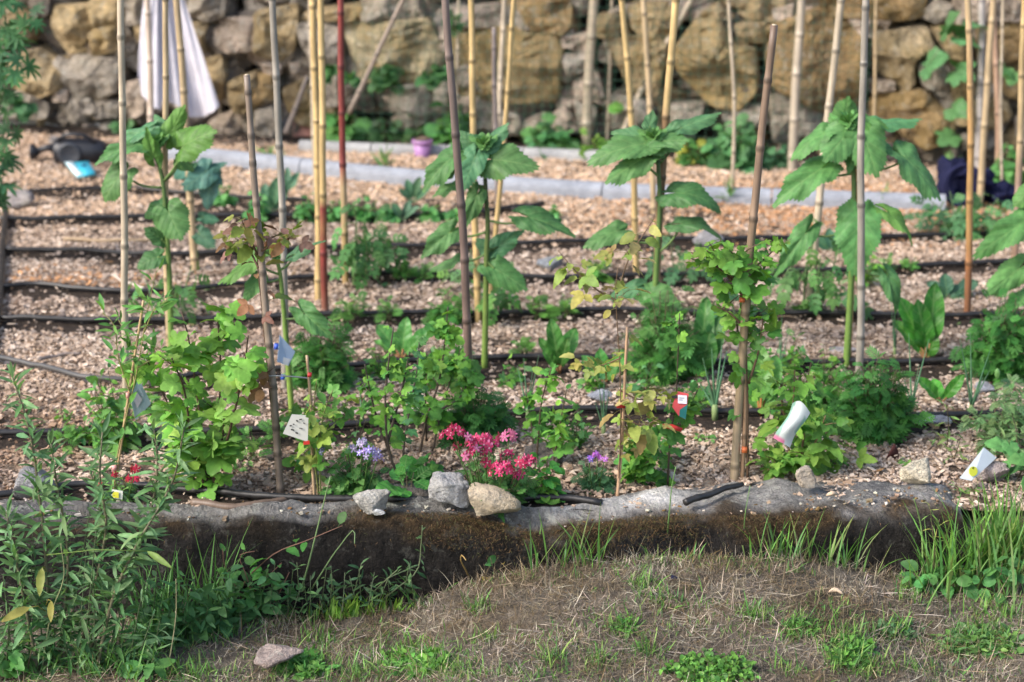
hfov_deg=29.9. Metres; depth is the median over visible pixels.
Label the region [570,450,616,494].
verbena
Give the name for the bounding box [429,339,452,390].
young plant
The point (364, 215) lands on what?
basil seedling
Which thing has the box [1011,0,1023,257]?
bamboo cane
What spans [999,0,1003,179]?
thin cane
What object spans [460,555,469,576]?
dry frond
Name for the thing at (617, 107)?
wall fern
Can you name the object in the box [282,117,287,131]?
loose stone
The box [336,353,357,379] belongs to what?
young plant
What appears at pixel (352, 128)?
bean plant
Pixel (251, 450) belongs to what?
carrot seedling
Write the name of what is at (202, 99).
hanging cloth
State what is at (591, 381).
young plant
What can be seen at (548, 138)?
bean plant
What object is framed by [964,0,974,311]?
bamboo cane
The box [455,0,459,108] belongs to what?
thin cane
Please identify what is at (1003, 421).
bed weed
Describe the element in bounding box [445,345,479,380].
young plant
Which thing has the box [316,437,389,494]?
verbena
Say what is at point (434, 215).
basil seedling
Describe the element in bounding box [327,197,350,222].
basil seedling
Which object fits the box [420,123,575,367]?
sunflower
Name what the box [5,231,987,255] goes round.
drip hose
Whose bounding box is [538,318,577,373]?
chard plant
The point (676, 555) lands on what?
grass clump
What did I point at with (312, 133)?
thin cane
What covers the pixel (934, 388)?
chard plant
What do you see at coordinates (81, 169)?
seed packet
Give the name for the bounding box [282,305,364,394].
marigold
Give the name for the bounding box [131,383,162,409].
young plant
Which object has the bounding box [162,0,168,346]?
bamboo cane
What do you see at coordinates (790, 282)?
tomato plant
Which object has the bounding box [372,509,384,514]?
loose stone
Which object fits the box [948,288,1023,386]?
marigold
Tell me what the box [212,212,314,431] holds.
raspberry bush
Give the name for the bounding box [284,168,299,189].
cabbage seedling
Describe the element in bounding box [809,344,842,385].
young plant
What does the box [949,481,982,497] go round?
bed weed
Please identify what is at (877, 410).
marigold
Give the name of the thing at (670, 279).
tomato plant
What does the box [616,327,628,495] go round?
plant stick
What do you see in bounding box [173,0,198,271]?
bamboo cane
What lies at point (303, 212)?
basil seedling
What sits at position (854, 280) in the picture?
bamboo cane
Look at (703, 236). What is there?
loose stone
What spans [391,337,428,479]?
currant bush
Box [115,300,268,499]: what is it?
currant bush
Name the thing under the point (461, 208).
bamboo cane
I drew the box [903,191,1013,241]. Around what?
tomato plant
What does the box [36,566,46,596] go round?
yellowing leaf
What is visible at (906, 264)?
carrot seedling
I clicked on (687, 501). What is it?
pipe end
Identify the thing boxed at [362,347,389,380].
young plant
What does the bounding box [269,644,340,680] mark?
clover patch
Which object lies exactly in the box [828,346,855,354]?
loose stone
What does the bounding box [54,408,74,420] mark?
bed weed
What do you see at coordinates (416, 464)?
seedling
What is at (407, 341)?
chard plant
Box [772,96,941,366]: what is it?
sunflower
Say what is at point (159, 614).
grass clump
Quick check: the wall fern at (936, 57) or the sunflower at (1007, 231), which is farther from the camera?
the wall fern at (936, 57)
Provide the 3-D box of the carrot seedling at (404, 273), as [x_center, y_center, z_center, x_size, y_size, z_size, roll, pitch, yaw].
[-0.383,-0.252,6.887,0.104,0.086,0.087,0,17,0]
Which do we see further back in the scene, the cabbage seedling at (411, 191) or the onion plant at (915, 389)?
the cabbage seedling at (411, 191)
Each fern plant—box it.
[356,118,404,142]
[400,113,440,143]
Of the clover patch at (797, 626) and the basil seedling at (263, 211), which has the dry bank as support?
the clover patch at (797, 626)
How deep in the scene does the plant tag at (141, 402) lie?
5.13 m
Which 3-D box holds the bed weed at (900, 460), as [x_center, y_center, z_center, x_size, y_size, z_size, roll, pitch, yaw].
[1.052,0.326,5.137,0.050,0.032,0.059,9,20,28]
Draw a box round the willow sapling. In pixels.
[94,258,177,498]
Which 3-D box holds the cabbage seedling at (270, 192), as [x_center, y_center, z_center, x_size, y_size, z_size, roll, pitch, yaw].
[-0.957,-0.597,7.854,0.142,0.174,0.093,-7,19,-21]
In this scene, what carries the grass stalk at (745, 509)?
on the dry bank
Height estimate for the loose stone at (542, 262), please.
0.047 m
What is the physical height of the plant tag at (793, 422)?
0.128 m
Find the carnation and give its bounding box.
[98,464,140,502]
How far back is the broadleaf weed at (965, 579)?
4.64 m
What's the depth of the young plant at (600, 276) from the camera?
6.89 m
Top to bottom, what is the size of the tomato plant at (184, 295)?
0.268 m
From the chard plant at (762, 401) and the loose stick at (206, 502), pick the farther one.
the chard plant at (762, 401)
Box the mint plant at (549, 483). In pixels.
[525,452,565,504]
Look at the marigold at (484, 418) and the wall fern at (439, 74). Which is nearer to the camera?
the marigold at (484, 418)
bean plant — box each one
[326,109,379,140]
[423,92,469,144]
[520,112,580,159]
[578,128,609,158]
[701,113,775,173]
[763,143,787,170]
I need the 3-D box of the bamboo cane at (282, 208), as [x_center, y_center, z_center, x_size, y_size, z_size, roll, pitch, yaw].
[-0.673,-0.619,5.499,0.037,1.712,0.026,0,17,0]
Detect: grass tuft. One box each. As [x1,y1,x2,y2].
[255,145,284,154]
[371,141,398,165]
[713,173,736,200]
[945,149,960,158]
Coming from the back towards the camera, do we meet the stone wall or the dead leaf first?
the stone wall
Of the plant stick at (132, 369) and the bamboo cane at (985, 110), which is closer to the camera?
the plant stick at (132, 369)
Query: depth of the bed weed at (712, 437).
5.30 m
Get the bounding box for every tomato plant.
[128,265,209,326]
[328,203,413,290]
[437,249,522,325]
[644,215,716,284]
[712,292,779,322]
[758,218,873,320]
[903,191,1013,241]
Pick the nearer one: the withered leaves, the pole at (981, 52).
the withered leaves
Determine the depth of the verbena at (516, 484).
4.76 m
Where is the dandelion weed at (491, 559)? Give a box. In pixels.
[482,555,510,579]
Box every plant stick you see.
[113,300,143,487]
[305,355,315,493]
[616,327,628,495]
[740,369,746,479]
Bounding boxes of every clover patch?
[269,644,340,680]
[374,642,452,679]
[604,615,638,634]
[659,648,760,681]
[782,614,821,637]
[819,630,882,669]
[875,615,924,641]
[927,620,1023,660]
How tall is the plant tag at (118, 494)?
0.027 m
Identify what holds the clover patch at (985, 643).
on the dry bank
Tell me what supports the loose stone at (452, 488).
on the kerb stone
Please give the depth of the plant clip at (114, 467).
4.89 m
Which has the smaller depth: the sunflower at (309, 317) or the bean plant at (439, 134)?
the sunflower at (309, 317)
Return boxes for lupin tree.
[0,0,49,214]
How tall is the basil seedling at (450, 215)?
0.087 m
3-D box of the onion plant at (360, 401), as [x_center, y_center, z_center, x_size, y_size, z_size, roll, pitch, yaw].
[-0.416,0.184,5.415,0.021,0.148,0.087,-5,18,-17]
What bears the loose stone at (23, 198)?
on the garden bed
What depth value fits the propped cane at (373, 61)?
8.97 m
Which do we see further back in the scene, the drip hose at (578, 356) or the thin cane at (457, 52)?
the thin cane at (457, 52)
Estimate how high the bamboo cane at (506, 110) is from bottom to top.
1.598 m
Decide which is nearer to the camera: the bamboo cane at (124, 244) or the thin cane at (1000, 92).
the bamboo cane at (124, 244)
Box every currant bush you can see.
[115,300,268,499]
[355,325,417,482]
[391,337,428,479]
[402,304,485,452]
[512,362,580,469]
[614,425,665,485]
[637,311,704,486]
[683,235,791,477]
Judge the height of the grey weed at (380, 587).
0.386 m
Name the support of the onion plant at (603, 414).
on the garden bed
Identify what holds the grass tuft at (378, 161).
on the garden bed
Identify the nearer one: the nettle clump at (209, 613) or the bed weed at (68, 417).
the nettle clump at (209, 613)
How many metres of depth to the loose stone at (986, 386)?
5.72 m
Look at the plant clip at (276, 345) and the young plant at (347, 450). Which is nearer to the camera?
the young plant at (347, 450)
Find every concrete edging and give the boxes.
[0,119,100,126]
[168,148,945,210]
[298,140,596,161]
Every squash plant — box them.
[819,228,839,252]
[927,273,977,300]
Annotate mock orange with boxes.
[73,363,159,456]
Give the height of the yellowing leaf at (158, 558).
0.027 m
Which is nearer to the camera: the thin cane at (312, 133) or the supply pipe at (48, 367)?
the supply pipe at (48, 367)
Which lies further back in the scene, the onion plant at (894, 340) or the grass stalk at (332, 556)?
the onion plant at (894, 340)
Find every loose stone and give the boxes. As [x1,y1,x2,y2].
[6,190,34,207]
[13,466,55,499]
[49,136,65,143]
[254,643,303,668]
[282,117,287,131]
[353,489,390,514]
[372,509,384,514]
[390,483,428,495]
[428,471,469,507]
[468,482,520,515]
[521,442,562,465]
[536,256,561,270]
[587,389,615,400]
[692,230,723,245]
[795,465,816,487]
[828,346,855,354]
[899,457,930,483]
[916,415,951,424]
[974,381,993,392]
[976,461,1009,481]
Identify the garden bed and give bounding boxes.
[0,124,1023,511]
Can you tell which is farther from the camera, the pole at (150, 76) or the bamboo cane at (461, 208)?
the pole at (150, 76)
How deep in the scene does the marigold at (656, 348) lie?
5.78 m
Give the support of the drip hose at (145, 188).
on the garden bed
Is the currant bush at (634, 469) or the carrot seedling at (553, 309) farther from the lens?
the carrot seedling at (553, 309)
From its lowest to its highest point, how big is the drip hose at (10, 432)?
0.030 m
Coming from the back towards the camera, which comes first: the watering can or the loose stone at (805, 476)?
the watering can
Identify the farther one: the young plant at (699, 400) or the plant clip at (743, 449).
the young plant at (699, 400)
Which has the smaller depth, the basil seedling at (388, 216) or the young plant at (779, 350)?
the young plant at (779, 350)
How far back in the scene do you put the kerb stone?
4.79 m
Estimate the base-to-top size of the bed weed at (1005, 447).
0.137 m
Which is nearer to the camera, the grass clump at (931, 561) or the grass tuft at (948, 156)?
the grass clump at (931, 561)
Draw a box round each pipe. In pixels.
[0,209,8,318]
[0,355,157,381]
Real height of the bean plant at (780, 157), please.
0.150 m
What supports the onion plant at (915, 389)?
on the garden bed
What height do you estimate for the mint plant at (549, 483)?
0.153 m
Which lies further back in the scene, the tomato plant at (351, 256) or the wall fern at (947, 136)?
the wall fern at (947, 136)
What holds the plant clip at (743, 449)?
attached to the plant stick at (743, 455)
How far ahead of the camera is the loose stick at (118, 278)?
6.87 m
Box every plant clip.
[112,465,116,470]
[274,343,278,349]
[662,423,682,431]
[741,446,746,452]
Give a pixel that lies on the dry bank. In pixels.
(238, 654)
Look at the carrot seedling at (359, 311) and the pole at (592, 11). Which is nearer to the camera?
the carrot seedling at (359, 311)
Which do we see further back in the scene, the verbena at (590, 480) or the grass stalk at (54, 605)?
the verbena at (590, 480)
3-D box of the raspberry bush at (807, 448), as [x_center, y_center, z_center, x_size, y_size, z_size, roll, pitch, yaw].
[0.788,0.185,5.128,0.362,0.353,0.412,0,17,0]
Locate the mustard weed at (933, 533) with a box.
[921,502,948,569]
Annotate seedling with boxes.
[47,420,79,454]
[213,184,238,205]
[236,425,272,466]
[242,191,271,221]
[256,417,288,442]
[260,177,293,211]
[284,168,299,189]
[293,193,314,223]
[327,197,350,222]
[331,290,372,323]
[350,192,378,222]
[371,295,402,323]
[374,204,401,222]
[375,454,430,497]
[391,199,419,220]
[391,259,417,280]
[399,176,430,202]
[408,452,443,482]
[412,262,433,283]
[415,204,446,222]
[444,208,457,220]
[508,336,536,360]
[520,294,561,321]
[549,204,562,221]
[554,290,582,317]
[878,252,897,273]
[899,257,919,271]
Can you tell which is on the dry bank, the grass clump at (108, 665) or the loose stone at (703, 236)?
the grass clump at (108, 665)
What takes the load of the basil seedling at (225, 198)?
on the garden bed
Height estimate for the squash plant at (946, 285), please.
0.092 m
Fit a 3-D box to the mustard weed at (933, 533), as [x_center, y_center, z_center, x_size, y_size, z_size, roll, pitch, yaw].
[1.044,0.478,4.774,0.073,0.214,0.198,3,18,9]
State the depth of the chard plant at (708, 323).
5.81 m
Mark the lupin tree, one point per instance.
(11, 31)
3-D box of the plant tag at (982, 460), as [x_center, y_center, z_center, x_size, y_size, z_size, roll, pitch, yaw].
[1.205,0.318,4.965,0.028,0.055,0.153,14,22,38]
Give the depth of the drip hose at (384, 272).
6.91 m
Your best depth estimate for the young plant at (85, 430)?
5.29 m
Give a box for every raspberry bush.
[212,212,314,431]
[271,379,359,494]
[548,219,677,477]
[745,353,877,479]
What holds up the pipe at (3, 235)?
on the garden bed
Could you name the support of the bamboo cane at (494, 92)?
on the garden bed
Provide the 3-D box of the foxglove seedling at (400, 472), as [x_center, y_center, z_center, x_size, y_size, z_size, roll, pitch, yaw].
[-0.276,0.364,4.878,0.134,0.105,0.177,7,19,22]
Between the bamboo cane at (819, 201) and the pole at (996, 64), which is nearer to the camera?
the bamboo cane at (819, 201)
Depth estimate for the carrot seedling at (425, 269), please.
6.88 m
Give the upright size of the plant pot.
0.098 m
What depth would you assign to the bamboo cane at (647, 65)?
7.75 m
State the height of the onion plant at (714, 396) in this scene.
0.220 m
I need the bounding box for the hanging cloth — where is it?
[138,0,218,116]
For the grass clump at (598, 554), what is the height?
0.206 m
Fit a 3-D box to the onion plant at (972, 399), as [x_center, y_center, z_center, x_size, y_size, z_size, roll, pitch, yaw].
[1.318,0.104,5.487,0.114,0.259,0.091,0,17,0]
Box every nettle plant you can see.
[108,119,138,132]
[670,136,711,166]
[990,141,1023,184]
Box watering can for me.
[29,132,107,164]
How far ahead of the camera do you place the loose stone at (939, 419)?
5.45 m
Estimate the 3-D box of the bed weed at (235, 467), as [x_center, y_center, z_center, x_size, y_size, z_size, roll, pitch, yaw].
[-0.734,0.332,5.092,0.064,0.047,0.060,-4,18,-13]
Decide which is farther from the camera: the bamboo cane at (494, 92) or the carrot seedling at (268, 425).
the bamboo cane at (494, 92)
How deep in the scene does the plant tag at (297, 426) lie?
4.77 m
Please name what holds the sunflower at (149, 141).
on the garden bed
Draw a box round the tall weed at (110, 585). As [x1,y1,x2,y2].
[0,361,202,671]
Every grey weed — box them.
[261,558,421,620]
[366,525,426,610]
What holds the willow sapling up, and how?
on the garden bed
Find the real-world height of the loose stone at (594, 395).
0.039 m
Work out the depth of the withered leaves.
4.85 m
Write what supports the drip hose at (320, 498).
on the garden bed
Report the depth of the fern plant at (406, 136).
9.31 m
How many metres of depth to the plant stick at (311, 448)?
4.83 m
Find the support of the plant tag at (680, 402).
attached to the raspberry bush at (643, 436)
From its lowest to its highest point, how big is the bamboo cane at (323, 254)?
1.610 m
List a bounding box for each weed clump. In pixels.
[0,511,182,679]
[307,591,413,621]
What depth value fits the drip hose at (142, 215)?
7.79 m
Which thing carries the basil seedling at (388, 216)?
on the garden bed
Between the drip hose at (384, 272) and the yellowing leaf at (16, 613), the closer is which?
the yellowing leaf at (16, 613)
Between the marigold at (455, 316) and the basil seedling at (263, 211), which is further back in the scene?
the basil seedling at (263, 211)
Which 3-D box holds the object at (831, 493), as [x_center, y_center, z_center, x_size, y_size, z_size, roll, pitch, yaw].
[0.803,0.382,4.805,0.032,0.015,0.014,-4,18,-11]
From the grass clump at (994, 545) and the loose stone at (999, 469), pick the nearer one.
the grass clump at (994, 545)
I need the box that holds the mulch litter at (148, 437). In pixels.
[14,231,1016,488]
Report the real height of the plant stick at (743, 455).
0.492 m
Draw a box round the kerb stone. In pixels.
[0,478,965,621]
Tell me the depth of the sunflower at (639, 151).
5.73 m
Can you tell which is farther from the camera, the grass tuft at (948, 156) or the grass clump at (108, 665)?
the grass tuft at (948, 156)
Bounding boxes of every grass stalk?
[41,543,64,671]
[167,589,176,670]
[302,476,330,584]
[311,530,354,588]
[667,467,675,533]
[744,487,749,528]
[914,499,923,570]
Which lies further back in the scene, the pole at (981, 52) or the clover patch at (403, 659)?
the pole at (981, 52)
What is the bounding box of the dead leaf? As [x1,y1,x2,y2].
[885,444,898,460]
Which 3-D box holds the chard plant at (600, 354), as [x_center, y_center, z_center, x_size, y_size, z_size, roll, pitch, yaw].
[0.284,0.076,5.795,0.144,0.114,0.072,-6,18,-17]
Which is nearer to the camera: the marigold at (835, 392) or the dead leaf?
the dead leaf
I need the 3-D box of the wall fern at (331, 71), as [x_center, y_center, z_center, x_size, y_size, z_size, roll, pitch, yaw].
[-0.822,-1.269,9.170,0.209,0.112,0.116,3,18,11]
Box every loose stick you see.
[37,352,79,361]
[63,237,149,241]
[110,273,144,287]
[190,497,286,509]
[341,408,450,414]
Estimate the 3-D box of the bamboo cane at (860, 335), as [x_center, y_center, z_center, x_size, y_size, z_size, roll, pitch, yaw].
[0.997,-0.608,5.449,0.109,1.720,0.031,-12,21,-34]
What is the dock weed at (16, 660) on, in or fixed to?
on the dry bank
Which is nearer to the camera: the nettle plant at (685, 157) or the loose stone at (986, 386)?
the loose stone at (986, 386)
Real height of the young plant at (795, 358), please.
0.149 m
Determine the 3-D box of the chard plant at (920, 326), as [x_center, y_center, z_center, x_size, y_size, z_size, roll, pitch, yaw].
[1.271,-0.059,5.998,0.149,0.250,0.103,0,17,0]
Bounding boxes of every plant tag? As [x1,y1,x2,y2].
[112,489,122,498]
[131,383,150,419]
[277,336,294,365]
[283,414,309,444]
[672,391,688,418]
[773,401,809,446]
[960,448,995,480]
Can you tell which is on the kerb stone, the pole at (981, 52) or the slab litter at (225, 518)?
the slab litter at (225, 518)
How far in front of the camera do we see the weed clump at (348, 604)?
4.77 m
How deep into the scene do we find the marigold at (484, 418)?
5.27 m
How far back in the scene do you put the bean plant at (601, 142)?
9.00 m
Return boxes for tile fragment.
[292,121,310,136]
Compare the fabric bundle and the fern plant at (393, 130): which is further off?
the fern plant at (393, 130)
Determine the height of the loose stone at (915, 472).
0.078 m
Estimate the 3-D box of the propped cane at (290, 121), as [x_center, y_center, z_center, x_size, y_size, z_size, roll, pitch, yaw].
[-1.022,-1.117,9.100,0.137,0.284,0.030,0,17,0]
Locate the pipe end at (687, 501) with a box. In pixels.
[683,482,743,505]
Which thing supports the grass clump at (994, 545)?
on the dry bank
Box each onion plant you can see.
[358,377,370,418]
[517,356,538,420]
[595,386,608,435]
[699,347,726,420]
[779,320,787,362]
[891,305,898,357]
[904,341,928,411]
[960,335,991,410]
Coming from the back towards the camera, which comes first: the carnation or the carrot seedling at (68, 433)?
the carrot seedling at (68, 433)
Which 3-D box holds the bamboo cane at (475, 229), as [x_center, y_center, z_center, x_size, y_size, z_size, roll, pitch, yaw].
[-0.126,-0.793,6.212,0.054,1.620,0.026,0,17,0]
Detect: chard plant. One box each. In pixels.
[373,317,428,357]
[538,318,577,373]
[581,348,623,381]
[685,296,724,377]
[747,345,782,415]
[893,282,944,357]
[917,374,964,403]
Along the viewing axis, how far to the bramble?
4.73 m
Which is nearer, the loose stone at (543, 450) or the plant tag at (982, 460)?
the plant tag at (982, 460)
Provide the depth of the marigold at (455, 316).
6.40 m
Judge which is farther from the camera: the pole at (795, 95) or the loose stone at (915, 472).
the pole at (795, 95)
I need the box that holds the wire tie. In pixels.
[269,375,310,378]
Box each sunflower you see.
[95,104,216,345]
[173,157,227,270]
[217,240,334,412]
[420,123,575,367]
[582,110,721,331]
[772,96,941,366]
[972,184,1023,313]
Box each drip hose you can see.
[0,201,544,220]
[0,306,1019,321]
[0,405,1023,435]
[0,480,602,505]
[4,258,1008,292]
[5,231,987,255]
[25,185,307,200]
[177,353,963,378]
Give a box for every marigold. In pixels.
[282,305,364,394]
[421,288,472,324]
[435,385,519,450]
[612,285,710,389]
[806,363,849,432]
[824,345,935,445]
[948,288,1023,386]
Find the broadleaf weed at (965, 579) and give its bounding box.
[900,556,1023,605]
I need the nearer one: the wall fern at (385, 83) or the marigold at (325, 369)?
the marigold at (325, 369)
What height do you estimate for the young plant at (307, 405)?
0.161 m
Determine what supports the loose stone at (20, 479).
on the garden bed
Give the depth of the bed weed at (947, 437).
5.21 m
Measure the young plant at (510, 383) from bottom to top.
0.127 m
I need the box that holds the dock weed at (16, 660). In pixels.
[0,643,176,681]
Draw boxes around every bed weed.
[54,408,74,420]
[232,458,246,473]
[694,433,716,443]
[898,457,910,465]
[924,399,969,462]
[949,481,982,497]
[957,373,1023,458]
[984,436,1023,491]
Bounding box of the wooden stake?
[244,74,284,492]
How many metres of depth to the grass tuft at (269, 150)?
8.75 m
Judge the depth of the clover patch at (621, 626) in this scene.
4.42 m
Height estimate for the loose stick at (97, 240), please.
0.018 m
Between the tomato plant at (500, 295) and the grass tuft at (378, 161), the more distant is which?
the grass tuft at (378, 161)
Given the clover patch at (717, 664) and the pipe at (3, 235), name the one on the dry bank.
the clover patch at (717, 664)
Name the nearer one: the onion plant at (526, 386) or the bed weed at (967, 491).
the bed weed at (967, 491)
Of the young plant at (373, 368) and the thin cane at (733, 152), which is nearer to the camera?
the young plant at (373, 368)
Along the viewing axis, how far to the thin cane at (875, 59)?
8.62 m
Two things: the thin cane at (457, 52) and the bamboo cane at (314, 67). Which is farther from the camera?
the thin cane at (457, 52)
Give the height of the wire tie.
0.018 m
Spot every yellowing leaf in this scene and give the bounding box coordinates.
[1,606,45,621]
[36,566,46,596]
[46,549,172,568]
[46,599,53,621]
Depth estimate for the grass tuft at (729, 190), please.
8.03 m
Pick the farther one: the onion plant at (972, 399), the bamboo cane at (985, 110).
the bamboo cane at (985, 110)
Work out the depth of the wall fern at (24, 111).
9.45 m
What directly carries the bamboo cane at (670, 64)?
on the garden bed
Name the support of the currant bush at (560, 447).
on the garden bed
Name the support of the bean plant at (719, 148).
on the garden bed
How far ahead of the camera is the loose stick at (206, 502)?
4.83 m
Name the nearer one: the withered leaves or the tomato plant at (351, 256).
the withered leaves
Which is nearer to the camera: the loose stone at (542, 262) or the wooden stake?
the wooden stake
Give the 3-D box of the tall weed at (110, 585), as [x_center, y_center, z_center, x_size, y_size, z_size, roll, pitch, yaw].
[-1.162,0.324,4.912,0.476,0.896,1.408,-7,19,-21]
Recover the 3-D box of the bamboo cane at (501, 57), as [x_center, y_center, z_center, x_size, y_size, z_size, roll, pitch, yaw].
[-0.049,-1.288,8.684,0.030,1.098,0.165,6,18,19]
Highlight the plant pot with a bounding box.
[412,136,432,157]
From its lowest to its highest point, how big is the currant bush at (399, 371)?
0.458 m
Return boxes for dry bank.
[0,509,1023,681]
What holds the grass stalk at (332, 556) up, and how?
on the dry bank
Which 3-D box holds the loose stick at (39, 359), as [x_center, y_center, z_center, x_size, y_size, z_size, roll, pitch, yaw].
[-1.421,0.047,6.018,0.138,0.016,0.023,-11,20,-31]
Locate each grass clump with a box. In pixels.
[15,622,189,681]
[100,524,252,649]
[388,572,457,609]
[524,501,616,572]
[642,541,718,561]
[732,507,898,574]
[899,519,959,587]
[903,467,1023,613]
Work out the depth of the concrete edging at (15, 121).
9.74 m
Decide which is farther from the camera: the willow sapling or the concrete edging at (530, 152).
the concrete edging at (530, 152)
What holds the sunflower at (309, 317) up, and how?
on the garden bed
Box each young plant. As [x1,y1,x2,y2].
[69,415,92,447]
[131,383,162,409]
[300,403,321,421]
[335,418,374,461]
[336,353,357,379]
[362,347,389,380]
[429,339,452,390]
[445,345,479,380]
[496,354,532,388]
[564,408,594,448]
[575,365,607,392]
[587,254,614,284]
[621,359,664,397]
[682,371,710,407]
[755,345,787,366]
[782,328,805,372]
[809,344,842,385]
[841,250,883,287]
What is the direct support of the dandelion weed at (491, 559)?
on the dry bank
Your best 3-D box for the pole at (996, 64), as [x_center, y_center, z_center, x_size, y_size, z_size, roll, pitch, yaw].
[2.096,-1.171,8.329,0.131,1.084,0.032,0,17,0]
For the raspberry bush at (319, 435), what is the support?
on the garden bed
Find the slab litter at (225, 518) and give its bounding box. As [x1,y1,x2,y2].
[6,486,953,527]
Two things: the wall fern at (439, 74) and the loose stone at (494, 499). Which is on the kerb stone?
the loose stone at (494, 499)
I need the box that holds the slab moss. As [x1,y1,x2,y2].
[36,506,962,570]
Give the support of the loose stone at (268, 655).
on the dry bank
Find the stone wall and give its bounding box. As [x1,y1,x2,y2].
[0,0,1023,160]
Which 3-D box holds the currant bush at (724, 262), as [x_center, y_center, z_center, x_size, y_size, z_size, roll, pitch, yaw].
[0.575,0.051,4.925,0.292,0.674,0.205,-8,19,-23]
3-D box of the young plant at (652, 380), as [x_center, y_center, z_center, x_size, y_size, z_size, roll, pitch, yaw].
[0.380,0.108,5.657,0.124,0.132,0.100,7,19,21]
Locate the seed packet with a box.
[65,161,95,177]
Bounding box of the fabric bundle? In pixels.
[936,155,1014,206]
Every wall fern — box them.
[2,93,38,122]
[318,64,360,87]
[367,63,406,95]
[415,62,446,90]
[442,9,466,37]
[608,101,623,112]
[919,10,987,87]
[934,58,1018,147]
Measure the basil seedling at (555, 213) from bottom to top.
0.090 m
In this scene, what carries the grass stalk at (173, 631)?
on the dry bank
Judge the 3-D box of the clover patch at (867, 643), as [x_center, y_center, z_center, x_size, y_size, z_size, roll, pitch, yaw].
[0.768,0.703,4.343,0.147,0.062,0.140,0,17,0]
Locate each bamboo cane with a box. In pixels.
[117,0,130,422]
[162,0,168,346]
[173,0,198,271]
[268,0,288,388]
[309,0,320,302]
[317,0,328,310]
[337,0,348,283]
[441,0,472,413]
[468,0,481,321]
[489,0,515,302]
[491,27,500,210]
[497,0,506,126]
[619,0,638,271]
[641,0,655,214]
[650,0,679,324]
[730,24,777,481]
[806,0,844,308]
[850,169,856,356]
[855,0,869,388]
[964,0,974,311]
[977,0,996,202]
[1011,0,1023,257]
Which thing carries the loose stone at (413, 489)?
on the garden bed
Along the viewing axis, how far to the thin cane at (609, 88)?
9.09 m
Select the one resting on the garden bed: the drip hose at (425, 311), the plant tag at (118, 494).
the drip hose at (425, 311)
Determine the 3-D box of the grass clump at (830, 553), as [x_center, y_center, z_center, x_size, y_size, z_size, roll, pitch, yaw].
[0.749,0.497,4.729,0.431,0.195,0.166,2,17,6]
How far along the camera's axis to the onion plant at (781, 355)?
5.88 m
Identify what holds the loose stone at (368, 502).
on the kerb stone
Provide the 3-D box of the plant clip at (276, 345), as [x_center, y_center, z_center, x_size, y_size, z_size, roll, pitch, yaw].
[-0.677,0.016,5.519,0.014,0.016,0.014,0,17,0]
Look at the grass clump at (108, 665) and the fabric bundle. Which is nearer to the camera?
the grass clump at (108, 665)
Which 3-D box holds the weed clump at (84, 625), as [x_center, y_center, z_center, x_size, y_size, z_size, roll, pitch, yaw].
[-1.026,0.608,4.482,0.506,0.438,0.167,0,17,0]
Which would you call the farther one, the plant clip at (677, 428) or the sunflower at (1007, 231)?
the sunflower at (1007, 231)
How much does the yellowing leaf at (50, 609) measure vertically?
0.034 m
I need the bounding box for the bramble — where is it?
[216,511,346,618]
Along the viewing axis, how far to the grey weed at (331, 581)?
4.76 m
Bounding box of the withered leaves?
[236,367,274,403]
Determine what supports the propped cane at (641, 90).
on the garden bed
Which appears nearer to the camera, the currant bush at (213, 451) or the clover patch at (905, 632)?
the clover patch at (905, 632)
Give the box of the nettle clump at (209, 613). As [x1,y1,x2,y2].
[124,559,320,651]
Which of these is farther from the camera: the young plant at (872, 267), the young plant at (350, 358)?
the young plant at (872, 267)
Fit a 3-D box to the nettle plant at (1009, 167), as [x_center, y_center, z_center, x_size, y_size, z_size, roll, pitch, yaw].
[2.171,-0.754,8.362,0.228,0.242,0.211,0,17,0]
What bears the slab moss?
on the kerb stone
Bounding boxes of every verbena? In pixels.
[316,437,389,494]
[439,423,540,522]
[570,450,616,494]
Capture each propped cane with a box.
[283,75,309,134]
[347,0,404,114]
[621,0,693,128]
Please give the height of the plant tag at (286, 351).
0.097 m
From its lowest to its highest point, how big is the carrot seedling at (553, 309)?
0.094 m
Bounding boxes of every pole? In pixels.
[144,0,155,165]
[581,0,597,145]
[787,0,804,171]
[974,0,985,167]
[993,13,999,160]
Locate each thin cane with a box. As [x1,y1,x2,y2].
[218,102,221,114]
[308,0,314,204]
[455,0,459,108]
[605,0,613,139]
[727,0,735,191]
[873,0,877,115]
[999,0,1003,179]

